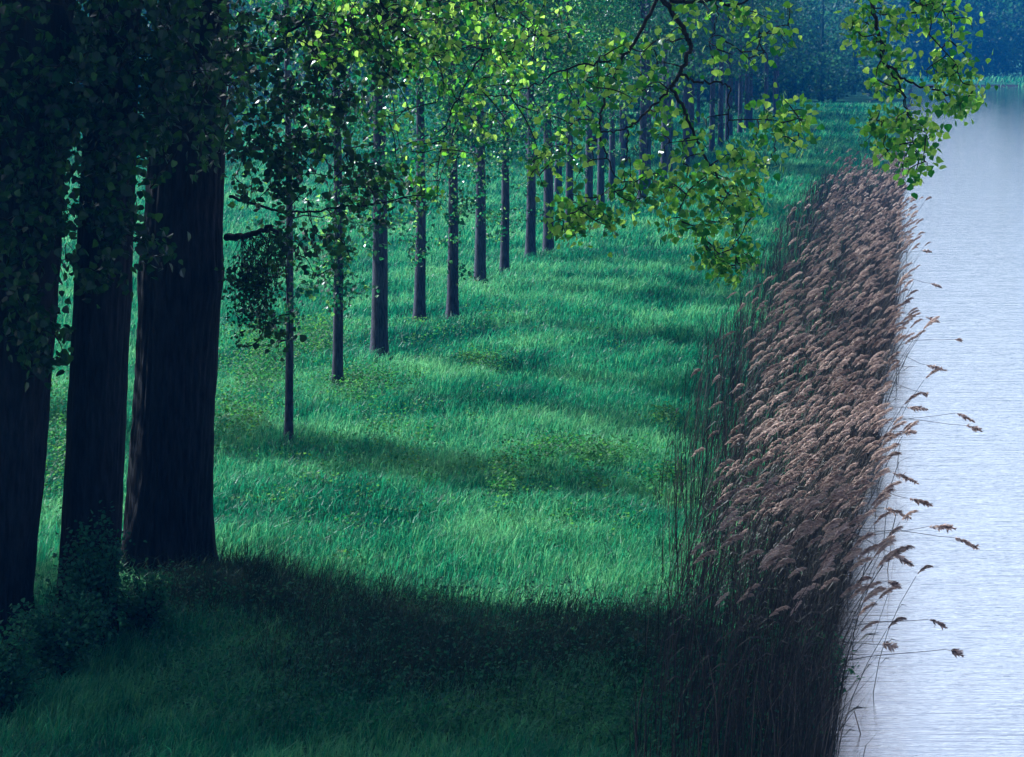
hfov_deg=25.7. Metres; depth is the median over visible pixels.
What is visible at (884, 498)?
reed
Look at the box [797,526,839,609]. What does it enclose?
reed
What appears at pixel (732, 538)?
reed
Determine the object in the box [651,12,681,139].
poplar tree
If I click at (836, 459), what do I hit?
reed
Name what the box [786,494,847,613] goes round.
reed
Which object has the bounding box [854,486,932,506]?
leaning reed
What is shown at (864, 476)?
reed
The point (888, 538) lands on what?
reed
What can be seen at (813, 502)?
reed
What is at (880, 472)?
reed
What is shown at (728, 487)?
reed
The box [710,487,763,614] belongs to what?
reed
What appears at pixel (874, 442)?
reed
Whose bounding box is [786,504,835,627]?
reed
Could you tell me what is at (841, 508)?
reed
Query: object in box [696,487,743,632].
reed
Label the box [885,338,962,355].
leaning reed
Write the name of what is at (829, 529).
reed
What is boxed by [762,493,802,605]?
reed
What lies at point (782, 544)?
reed
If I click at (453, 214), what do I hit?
poplar tree
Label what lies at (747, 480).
reed
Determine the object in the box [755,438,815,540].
reed
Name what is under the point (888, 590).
reed
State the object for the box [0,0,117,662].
old poplar tree
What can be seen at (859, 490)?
reed
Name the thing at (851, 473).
reed
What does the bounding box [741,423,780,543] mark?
reed
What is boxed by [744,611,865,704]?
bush
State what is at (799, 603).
reed
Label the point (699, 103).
poplar tree
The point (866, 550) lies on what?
reed
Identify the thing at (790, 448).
reed
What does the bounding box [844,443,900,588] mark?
reed
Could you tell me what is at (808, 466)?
reed
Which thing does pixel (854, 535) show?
reed
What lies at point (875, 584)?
reed
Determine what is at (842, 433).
reed
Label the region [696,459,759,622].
reed
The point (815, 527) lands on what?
reed
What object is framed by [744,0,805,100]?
poplar tree
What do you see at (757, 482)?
reed
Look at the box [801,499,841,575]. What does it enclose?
reed
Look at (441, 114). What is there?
woodland tree
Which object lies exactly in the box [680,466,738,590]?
reed
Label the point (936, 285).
leaning reed
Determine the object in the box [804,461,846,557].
reed
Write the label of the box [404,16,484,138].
woodland tree
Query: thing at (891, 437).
reed
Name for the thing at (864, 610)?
reed
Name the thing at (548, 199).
poplar tree
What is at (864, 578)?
reed
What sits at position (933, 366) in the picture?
leaning reed
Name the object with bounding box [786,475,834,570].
reed
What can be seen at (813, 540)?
reed
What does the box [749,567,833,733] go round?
reed
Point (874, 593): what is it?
reed
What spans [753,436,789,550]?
reed
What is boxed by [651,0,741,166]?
poplar tree
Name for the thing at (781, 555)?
reed
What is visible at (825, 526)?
reed
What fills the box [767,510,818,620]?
reed
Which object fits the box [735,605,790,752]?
reed
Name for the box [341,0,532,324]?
poplar tree
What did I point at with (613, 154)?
poplar tree
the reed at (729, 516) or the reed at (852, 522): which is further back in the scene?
the reed at (852, 522)
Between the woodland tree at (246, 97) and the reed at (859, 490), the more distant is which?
the woodland tree at (246, 97)
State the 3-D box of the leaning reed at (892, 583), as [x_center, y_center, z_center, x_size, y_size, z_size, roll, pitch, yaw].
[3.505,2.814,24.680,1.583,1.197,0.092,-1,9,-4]
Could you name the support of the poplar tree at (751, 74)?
on the ground at (858, 97)
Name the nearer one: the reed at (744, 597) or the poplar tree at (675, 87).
the reed at (744, 597)
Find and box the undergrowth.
[119,548,836,756]
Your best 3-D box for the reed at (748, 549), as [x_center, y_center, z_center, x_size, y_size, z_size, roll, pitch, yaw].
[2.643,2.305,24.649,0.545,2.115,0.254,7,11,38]
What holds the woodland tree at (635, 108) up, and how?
on the ground at (858, 97)
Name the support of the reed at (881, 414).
on the ground at (858, 97)
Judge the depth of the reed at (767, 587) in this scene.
23.82 m
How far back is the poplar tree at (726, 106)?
139.13 m
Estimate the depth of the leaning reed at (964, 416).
34.93 m
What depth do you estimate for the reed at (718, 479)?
25.39 m
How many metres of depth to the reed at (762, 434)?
27.07 m
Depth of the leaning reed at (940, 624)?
23.83 m
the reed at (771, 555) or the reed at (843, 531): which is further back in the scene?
the reed at (843, 531)
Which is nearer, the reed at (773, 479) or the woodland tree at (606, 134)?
the reed at (773, 479)
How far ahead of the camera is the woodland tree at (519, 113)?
138.62 m
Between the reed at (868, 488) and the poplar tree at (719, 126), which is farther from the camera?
the poplar tree at (719, 126)
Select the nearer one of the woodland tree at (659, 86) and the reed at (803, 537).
the reed at (803, 537)
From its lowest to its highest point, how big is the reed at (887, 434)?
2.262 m
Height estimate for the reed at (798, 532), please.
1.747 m
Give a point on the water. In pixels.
(946, 702)
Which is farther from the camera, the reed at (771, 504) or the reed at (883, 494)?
the reed at (771, 504)
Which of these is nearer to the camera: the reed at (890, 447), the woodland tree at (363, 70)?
the reed at (890, 447)
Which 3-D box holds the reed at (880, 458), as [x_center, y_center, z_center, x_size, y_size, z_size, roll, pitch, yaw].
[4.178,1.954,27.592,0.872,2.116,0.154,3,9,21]
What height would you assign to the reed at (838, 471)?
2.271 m
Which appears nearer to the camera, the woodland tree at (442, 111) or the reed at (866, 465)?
the reed at (866, 465)
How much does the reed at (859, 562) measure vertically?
2.338 m
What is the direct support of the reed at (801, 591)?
on the ground at (858, 97)
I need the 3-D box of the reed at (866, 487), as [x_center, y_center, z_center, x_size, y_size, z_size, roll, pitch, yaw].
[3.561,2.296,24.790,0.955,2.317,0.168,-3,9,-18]
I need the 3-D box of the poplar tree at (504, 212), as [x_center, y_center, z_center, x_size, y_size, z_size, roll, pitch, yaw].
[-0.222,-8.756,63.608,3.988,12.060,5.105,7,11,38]
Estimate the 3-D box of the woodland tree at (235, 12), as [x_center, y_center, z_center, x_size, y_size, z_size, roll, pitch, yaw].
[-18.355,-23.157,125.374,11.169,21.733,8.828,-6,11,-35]
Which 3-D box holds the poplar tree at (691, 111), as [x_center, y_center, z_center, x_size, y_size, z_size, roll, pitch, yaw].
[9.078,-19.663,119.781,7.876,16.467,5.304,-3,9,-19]
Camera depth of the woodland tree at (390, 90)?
185.04 m
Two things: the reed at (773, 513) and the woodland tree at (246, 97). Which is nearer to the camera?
the reed at (773, 513)
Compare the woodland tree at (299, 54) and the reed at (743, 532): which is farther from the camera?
the woodland tree at (299, 54)
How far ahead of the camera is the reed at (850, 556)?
21.96 m
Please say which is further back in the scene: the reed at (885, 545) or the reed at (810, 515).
the reed at (810, 515)
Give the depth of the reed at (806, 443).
28.15 m
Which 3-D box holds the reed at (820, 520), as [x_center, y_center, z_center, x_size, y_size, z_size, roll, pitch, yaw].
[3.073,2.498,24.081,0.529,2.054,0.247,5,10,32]
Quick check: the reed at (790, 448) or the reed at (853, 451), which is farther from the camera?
the reed at (853, 451)
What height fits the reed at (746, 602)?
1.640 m
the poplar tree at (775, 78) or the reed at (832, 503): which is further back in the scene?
the poplar tree at (775, 78)
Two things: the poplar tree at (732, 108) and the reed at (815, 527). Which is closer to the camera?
the reed at (815, 527)
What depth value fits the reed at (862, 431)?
29.12 m
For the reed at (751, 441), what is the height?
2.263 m
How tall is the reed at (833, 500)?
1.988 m
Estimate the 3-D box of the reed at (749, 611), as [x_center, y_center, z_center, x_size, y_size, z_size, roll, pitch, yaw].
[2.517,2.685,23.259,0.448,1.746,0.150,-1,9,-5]
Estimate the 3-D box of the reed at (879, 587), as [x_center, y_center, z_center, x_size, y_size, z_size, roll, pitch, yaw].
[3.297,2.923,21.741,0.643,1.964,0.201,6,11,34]
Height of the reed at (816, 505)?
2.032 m
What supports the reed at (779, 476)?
on the ground at (858, 97)
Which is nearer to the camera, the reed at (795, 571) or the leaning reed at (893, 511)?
the reed at (795, 571)
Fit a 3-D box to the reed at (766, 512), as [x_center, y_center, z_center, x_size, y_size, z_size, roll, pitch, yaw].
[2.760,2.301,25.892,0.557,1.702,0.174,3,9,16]
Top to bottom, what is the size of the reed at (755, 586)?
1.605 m
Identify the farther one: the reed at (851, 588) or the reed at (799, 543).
the reed at (799, 543)
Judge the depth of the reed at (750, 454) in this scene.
26.69 m
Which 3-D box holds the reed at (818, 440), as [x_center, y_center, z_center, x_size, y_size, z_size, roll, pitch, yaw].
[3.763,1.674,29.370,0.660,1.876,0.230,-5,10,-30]
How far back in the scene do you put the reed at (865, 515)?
22.73 m
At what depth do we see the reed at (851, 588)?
20.95 m
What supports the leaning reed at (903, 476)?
on the ground at (858, 97)
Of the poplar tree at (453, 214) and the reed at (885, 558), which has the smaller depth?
the reed at (885, 558)
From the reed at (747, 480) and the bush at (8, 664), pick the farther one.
the reed at (747, 480)
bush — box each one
[0,570,122,683]
[0,612,55,719]
[52,500,147,658]
[107,557,182,643]
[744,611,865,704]
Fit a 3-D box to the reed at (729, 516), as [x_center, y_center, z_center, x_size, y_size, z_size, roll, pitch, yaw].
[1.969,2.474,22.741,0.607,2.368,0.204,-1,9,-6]
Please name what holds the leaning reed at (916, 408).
on the ground at (858, 97)
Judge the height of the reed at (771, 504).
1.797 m
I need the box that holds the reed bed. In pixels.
[596,148,941,756]
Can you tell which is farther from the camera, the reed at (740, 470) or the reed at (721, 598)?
the reed at (740, 470)
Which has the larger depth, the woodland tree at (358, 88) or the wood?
the wood
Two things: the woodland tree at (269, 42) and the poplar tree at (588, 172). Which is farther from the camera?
the woodland tree at (269, 42)
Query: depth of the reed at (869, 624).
21.04 m
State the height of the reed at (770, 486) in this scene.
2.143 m
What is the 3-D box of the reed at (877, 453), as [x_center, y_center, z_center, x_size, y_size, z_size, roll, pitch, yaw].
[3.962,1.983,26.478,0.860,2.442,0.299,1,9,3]
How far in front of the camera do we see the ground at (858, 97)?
37.12 m
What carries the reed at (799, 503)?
on the ground at (858, 97)
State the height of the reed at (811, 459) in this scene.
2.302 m
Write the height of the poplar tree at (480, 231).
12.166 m
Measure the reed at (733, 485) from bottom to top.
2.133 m
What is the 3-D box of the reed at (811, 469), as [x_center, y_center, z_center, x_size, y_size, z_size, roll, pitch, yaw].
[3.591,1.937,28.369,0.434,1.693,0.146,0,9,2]
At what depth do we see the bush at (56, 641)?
24.15 m
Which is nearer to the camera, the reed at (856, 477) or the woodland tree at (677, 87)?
the reed at (856, 477)
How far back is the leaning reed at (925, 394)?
36.35 m
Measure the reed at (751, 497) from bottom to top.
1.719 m
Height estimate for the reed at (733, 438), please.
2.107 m
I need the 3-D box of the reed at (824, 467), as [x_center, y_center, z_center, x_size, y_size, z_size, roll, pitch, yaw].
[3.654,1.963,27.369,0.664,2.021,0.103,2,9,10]
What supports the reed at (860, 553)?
on the ground at (858, 97)
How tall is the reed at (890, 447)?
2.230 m
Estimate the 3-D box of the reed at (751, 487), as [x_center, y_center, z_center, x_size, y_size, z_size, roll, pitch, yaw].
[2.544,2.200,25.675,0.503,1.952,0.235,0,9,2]
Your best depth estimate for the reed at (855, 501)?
26.41 m
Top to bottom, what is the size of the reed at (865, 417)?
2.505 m
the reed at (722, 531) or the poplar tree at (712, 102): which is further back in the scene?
the poplar tree at (712, 102)
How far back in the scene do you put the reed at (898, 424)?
29.05 m
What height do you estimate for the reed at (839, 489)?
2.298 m
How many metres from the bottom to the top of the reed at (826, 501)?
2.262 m
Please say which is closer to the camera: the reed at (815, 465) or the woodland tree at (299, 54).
the reed at (815, 465)
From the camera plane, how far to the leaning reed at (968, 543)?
27.69 m
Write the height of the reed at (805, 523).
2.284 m
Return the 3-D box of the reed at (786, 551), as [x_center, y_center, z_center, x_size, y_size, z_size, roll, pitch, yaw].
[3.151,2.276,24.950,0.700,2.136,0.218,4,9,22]
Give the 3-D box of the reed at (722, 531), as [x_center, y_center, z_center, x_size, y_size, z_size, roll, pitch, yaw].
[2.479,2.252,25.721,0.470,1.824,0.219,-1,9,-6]
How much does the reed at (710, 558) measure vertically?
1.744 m
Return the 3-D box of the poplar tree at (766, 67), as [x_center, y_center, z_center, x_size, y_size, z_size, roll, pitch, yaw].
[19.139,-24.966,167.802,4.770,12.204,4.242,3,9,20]
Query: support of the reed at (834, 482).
on the ground at (858, 97)
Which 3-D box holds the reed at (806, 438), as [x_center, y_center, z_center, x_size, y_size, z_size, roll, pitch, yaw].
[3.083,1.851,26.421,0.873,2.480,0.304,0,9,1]
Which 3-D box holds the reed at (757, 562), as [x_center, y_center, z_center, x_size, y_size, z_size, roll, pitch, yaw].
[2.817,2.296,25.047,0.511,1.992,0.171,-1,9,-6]
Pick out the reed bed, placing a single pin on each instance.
(861, 390)
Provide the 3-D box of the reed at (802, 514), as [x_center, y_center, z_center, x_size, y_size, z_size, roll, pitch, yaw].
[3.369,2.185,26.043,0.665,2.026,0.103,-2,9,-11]
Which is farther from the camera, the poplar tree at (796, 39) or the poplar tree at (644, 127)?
the poplar tree at (796, 39)
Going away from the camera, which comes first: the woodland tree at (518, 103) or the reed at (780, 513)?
the reed at (780, 513)
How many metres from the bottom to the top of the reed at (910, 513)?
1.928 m
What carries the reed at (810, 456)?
on the ground at (858, 97)
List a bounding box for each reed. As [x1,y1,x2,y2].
[654,534,744,741]
[654,550,718,737]
[656,516,742,671]
[662,542,703,666]
[664,475,725,616]
[673,488,753,666]
[674,498,727,618]
[675,476,757,633]
[678,509,737,712]
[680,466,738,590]
[685,466,731,588]
[685,492,728,607]
[685,591,729,725]
[688,459,734,610]
[689,545,784,748]
[689,593,753,737]
[690,429,772,611]
[692,464,742,548]
[693,508,736,638]
[695,549,762,732]
[696,434,744,550]
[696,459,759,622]
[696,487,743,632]
[697,483,732,586]
[698,437,764,575]
[699,515,735,607]
[701,449,760,600]
[701,497,746,634]
[701,510,755,647]
[703,480,764,594]
[704,495,779,636]
[705,486,778,621]
[706,460,739,583]
[706,475,777,646]
[707,525,742,637]
[707,528,748,645]
[708,484,776,640]
[708,495,745,610]
[710,455,773,591]
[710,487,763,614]
[711,558,794,741]
[713,469,741,563]
[713,486,755,614]
[713,551,790,747]
[715,423,791,567]
[715,494,757,611]
[715,548,778,739]
[718,529,812,707]
[719,427,764,577]
[721,427,760,558]
[722,583,760,701]
[725,495,823,699]
[726,563,772,703]
[727,475,781,599]
[727,505,802,684]
[728,502,775,624]
[728,508,765,619]
[730,469,793,611]
[730,472,768,586]
[730,480,798,653]
[730,492,779,603]
[730,506,785,610]
[730,507,773,602]
[732,500,805,646]
[732,585,813,724]
[733,525,808,664]
[734,520,815,712]
[735,444,791,567]
[735,496,821,718]
[735,545,793,742]
[735,560,774,691]
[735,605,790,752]
[736,435,812,617]
[736,495,777,644]
[737,427,776,580]
[738,567,806,684]
[740,485,792,640]
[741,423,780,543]
[741,444,782,591]
[741,498,797,675]
[741,521,781,624]
[742,499,788,653]
[743,471,795,576]
[743,498,788,647]
[744,454,787,564]
[745,497,811,613]
[746,423,822,546]
[746,438,782,543]
[746,449,804,584]
[747,430,802,564]
[748,538,791,632]
[749,476,846,683]
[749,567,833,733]
[751,489,794,570]
[752,558,783,639]
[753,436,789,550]
[753,442,801,573]
[753,459,793,566]
[753,494,826,665]
[754,471,799,564]
[754,481,797,609]
[754,548,842,749]
[754,619,947,699]
[755,429,814,590]
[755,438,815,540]
[756,456,819,590]
[759,452,821,602]
[759,474,812,591]
[759,523,794,626]
[760,465,801,579]
[762,421,801,546]
[762,453,808,608]
[762,490,806,578]
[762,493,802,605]
[763,422,841,580]
[764,492,827,635]
[765,562,834,731]
[765,648,963,700]
[766,601,801,744]
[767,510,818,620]
[767,580,901,670]
[768,454,843,602]
[768,457,818,629]
[768,499,802,607]
[770,454,814,568]
[771,510,829,622]
[771,526,809,631]
[772,583,819,723]
[775,441,838,594]
[775,510,824,601]
[776,473,818,595]
[776,486,844,622]
[776,521,847,735]
[776,584,862,740]
[776,641,897,724]
[777,441,819,543]
[777,453,846,601]
[777,486,848,603]
[777,548,862,703]
[778,483,823,607]
[779,468,814,579]
[779,518,843,652]
[779,528,837,696]
[779,545,841,707]
[781,502,821,605]
[781,523,821,626]
[781,557,873,750]
[782,439,812,500]
[782,463,819,518]
[782,469,861,623]
[782,475,841,605]
[782,523,839,628]
[783,518,826,621]
[784,435,824,514]
[784,521,831,603]
[784,550,859,698]
[785,528,852,708]
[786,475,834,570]
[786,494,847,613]
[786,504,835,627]
[787,535,824,611]
[788,543,881,730]
[789,428,850,537]
[789,493,842,636]
[792,412,858,553]
[792,460,840,558]
[792,555,834,724]
[793,509,876,668]
[794,489,850,593]
[796,524,861,620]
[796,542,840,622]
[796,577,838,685]
[796,587,887,729]
[797,479,869,608]
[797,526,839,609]
[800,469,843,604]
[800,538,895,735]
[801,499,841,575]
[801,523,957,576]
[802,483,850,601]
[803,484,853,604]
[803,576,871,716]
[804,410,869,541]
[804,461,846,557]
[804,488,895,670]
[807,482,876,612]
[807,489,861,611]
[807,581,882,692]
[808,535,913,582]
[809,462,857,549]
[809,506,910,547]
[810,429,916,483]
[810,545,914,718]
[811,436,858,518]
[811,514,862,619]
[812,413,870,520]
[812,475,868,600]
[812,490,859,620]
[813,502,848,559]
[813,519,858,634]
[813,533,857,607]
[813,620,880,719]
[815,454,853,557]
[815,494,890,635]
[816,584,872,756]
[817,496,859,609]
[817,532,875,712]
[818,467,918,490]
[819,441,857,493]
[819,467,872,579]
[819,535,895,659]
[819,552,862,635]
[820,468,889,599]
[821,585,900,703]
[822,481,902,609]
[823,586,883,712]
[825,426,867,521]
[825,456,889,608]
[825,497,866,591]
[826,409,888,522]
[826,413,879,516]
[826,448,886,546]
[827,455,886,548]
[828,444,856,516]
[828,511,890,626]
[828,525,904,701]
[830,437,874,516]
[832,447,882,542]
[832,451,901,587]
[832,530,979,561]
[832,546,903,675]
[832,602,876,726]
[834,549,895,748]
[835,404,927,433]
[835,447,885,560]
[835,502,865,610]
[836,432,902,527]
[838,432,893,537]
[838,616,906,753]
[841,473,866,536]
[842,418,982,453]
[842,470,890,550]
[843,436,872,484]
[844,419,881,482]
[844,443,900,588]
[847,311,939,366]
[847,419,919,604]
[847,445,897,534]
[848,421,907,519]
[848,440,882,483]
[851,381,928,408]
[852,510,918,648]
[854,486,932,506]
[862,413,974,434]
[873,565,932,695]
[874,278,941,314]
[875,355,947,377]
[880,249,931,274]
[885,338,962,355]
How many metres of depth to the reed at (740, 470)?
28.12 m
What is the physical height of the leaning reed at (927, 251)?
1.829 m
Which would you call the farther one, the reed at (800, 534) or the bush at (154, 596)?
the bush at (154, 596)
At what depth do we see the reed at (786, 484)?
24.31 m
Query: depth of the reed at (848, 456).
28.50 m
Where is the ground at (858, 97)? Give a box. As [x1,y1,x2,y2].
[0,39,1023,756]
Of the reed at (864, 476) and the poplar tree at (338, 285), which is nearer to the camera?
the reed at (864, 476)
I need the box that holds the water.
[820,86,1023,756]
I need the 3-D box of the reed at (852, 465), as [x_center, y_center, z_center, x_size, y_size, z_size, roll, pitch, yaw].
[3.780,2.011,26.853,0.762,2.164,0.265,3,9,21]
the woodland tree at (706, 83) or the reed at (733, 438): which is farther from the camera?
the woodland tree at (706, 83)
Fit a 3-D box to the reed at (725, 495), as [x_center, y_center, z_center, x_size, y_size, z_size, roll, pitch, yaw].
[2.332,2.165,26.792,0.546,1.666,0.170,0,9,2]
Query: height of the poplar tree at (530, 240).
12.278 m
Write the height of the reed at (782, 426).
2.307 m
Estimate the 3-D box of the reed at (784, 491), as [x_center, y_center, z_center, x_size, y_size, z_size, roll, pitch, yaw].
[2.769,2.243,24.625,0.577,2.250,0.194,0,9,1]
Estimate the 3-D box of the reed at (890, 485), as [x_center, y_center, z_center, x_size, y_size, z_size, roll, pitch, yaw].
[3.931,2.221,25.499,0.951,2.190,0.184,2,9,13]
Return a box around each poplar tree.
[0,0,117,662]
[46,0,261,643]
[120,0,997,584]
[225,0,464,445]
[235,0,440,387]
[262,0,513,359]
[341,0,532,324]
[368,0,560,320]
[424,0,570,285]
[430,0,603,273]
[465,0,631,257]
[486,0,605,259]
[523,0,638,239]
[524,0,658,223]
[526,0,607,195]
[552,0,670,204]
[554,0,652,202]
[579,0,709,201]
[584,3,673,164]
[603,0,723,191]
[624,0,713,171]
[627,0,750,178]
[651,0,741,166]
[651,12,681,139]
[653,0,759,161]
[677,0,745,153]
[682,5,711,124]
[695,0,762,146]
[696,0,776,135]
[707,0,769,142]
[717,0,792,129]
[725,18,761,108]
[726,0,782,134]
[733,0,796,121]
[736,0,804,114]
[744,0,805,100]
[753,0,797,121]
[753,0,808,109]
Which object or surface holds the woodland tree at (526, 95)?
on the ground at (858, 97)
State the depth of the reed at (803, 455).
26.28 m
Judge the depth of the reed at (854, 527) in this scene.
24.14 m
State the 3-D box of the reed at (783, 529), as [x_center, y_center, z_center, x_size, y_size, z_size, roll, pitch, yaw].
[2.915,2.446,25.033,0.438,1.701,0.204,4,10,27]
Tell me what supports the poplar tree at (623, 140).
on the ground at (858, 97)
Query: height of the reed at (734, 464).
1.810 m
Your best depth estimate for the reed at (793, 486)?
25.76 m
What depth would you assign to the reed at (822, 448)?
26.91 m
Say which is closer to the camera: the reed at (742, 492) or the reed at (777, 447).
the reed at (742, 492)
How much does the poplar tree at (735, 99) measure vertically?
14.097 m
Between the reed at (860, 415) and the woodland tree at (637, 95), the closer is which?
the reed at (860, 415)
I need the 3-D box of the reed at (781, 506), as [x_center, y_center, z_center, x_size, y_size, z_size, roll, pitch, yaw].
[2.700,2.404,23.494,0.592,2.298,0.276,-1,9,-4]
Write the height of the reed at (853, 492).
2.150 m
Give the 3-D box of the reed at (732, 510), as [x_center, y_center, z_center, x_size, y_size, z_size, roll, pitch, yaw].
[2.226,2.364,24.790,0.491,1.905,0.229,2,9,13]
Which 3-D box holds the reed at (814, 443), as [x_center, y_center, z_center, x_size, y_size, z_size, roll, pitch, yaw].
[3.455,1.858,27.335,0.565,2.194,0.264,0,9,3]
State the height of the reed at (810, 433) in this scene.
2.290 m
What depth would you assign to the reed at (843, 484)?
24.77 m
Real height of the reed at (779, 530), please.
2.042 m
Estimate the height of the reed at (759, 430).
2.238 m
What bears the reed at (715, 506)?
on the ground at (858, 97)
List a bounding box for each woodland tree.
[141,0,271,84]
[226,0,300,133]
[227,0,280,126]
[232,0,332,116]
[239,0,311,128]
[241,0,310,116]
[277,0,430,147]
[305,5,372,129]
[323,2,393,111]
[356,3,407,104]
[397,8,492,143]
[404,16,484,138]
[424,23,493,152]
[463,0,595,155]
[463,4,580,161]
[486,22,533,142]
[488,1,652,151]
[524,1,655,145]
[562,1,677,144]
[616,17,659,111]
[629,35,683,121]
[651,29,715,118]
[673,17,763,108]
[680,22,744,102]
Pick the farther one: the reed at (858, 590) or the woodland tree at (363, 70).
the woodland tree at (363, 70)
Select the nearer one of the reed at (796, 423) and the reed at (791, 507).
the reed at (791, 507)
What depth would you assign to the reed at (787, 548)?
21.68 m
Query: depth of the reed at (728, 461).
26.13 m
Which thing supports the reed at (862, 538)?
on the ground at (858, 97)
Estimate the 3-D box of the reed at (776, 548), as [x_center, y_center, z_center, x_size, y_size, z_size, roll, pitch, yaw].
[2.183,2.720,21.608,0.964,2.222,0.187,-2,9,-15]
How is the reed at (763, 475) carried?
on the ground at (858, 97)
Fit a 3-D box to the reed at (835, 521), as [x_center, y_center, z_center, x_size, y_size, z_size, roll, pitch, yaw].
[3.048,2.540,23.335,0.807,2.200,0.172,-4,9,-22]
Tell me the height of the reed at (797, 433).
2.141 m
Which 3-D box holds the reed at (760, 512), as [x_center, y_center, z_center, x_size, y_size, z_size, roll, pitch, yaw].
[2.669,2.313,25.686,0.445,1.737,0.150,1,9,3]
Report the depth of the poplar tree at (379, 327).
47.58 m
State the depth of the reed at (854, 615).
22.30 m
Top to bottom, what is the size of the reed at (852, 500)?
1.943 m
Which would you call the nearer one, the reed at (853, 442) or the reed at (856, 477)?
the reed at (856, 477)
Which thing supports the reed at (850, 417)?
on the ground at (858, 97)
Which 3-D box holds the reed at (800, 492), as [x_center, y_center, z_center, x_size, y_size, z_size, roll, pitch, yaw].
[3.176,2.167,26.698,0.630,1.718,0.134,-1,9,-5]
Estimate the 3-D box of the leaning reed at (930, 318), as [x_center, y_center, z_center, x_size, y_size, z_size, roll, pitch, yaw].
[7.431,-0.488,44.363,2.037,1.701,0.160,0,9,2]
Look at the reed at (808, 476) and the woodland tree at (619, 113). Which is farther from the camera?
the woodland tree at (619, 113)
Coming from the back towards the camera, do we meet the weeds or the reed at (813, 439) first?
the weeds
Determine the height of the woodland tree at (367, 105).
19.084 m
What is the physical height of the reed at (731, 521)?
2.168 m
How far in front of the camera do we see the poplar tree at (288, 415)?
37.84 m
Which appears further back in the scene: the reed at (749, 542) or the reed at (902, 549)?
the reed at (749, 542)
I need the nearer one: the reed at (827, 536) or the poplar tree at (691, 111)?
the reed at (827, 536)
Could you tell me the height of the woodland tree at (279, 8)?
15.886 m
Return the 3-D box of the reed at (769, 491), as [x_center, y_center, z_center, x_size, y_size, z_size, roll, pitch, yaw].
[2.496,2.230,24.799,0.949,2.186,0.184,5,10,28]
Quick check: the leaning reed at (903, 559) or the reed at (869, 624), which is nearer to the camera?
the reed at (869, 624)
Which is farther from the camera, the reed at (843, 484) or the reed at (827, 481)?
the reed at (827, 481)
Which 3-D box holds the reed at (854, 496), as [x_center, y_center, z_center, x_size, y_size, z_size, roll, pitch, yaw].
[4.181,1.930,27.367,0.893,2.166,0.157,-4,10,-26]
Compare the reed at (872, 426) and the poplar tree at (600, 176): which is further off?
the poplar tree at (600, 176)
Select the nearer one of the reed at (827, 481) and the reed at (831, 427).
the reed at (827, 481)
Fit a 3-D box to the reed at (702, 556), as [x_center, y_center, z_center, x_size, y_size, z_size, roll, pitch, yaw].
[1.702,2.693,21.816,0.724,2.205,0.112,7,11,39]
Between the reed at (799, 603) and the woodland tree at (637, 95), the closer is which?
the reed at (799, 603)
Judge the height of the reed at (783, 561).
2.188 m
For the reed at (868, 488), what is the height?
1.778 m
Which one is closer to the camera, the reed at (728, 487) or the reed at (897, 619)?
the reed at (897, 619)
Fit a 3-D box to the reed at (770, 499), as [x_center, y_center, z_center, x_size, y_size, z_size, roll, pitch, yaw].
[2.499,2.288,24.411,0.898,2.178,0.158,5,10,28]
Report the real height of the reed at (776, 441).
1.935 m
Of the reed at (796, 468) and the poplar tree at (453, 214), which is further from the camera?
the poplar tree at (453, 214)
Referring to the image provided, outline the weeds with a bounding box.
[43,285,712,558]
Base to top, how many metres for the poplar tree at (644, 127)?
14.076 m
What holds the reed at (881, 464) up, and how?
on the ground at (858, 97)
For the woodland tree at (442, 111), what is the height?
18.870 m
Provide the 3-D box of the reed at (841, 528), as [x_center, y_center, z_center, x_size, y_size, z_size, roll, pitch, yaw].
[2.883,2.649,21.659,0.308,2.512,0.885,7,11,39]
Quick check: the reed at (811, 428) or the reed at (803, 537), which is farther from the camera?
the reed at (811, 428)
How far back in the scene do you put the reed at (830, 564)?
21.42 m
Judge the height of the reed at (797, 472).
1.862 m
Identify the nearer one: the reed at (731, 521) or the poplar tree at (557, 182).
the reed at (731, 521)
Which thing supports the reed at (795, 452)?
on the ground at (858, 97)
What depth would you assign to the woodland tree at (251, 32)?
146.13 m
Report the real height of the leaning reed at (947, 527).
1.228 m
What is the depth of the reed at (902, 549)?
20.93 m
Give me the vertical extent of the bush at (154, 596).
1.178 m
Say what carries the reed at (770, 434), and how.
on the ground at (858, 97)
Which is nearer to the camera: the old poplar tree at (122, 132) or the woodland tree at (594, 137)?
the old poplar tree at (122, 132)
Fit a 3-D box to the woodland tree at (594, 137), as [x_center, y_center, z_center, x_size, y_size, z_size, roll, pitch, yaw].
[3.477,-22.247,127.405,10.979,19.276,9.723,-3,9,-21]
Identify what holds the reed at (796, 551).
on the ground at (858, 97)
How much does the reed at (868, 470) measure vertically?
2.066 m
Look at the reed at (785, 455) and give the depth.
28.71 m
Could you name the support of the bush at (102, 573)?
on the ground at (858, 97)
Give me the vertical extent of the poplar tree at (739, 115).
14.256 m
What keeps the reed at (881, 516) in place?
on the ground at (858, 97)
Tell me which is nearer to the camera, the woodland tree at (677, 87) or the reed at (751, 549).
the reed at (751, 549)
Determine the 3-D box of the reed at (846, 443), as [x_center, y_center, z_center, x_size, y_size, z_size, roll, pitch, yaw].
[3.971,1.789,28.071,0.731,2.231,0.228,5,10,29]
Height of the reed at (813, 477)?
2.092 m
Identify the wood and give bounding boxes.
[138,0,1023,103]
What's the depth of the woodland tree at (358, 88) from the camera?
155.21 m
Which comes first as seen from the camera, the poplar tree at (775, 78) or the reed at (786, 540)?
the reed at (786, 540)
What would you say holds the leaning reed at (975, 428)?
on the ground at (858, 97)

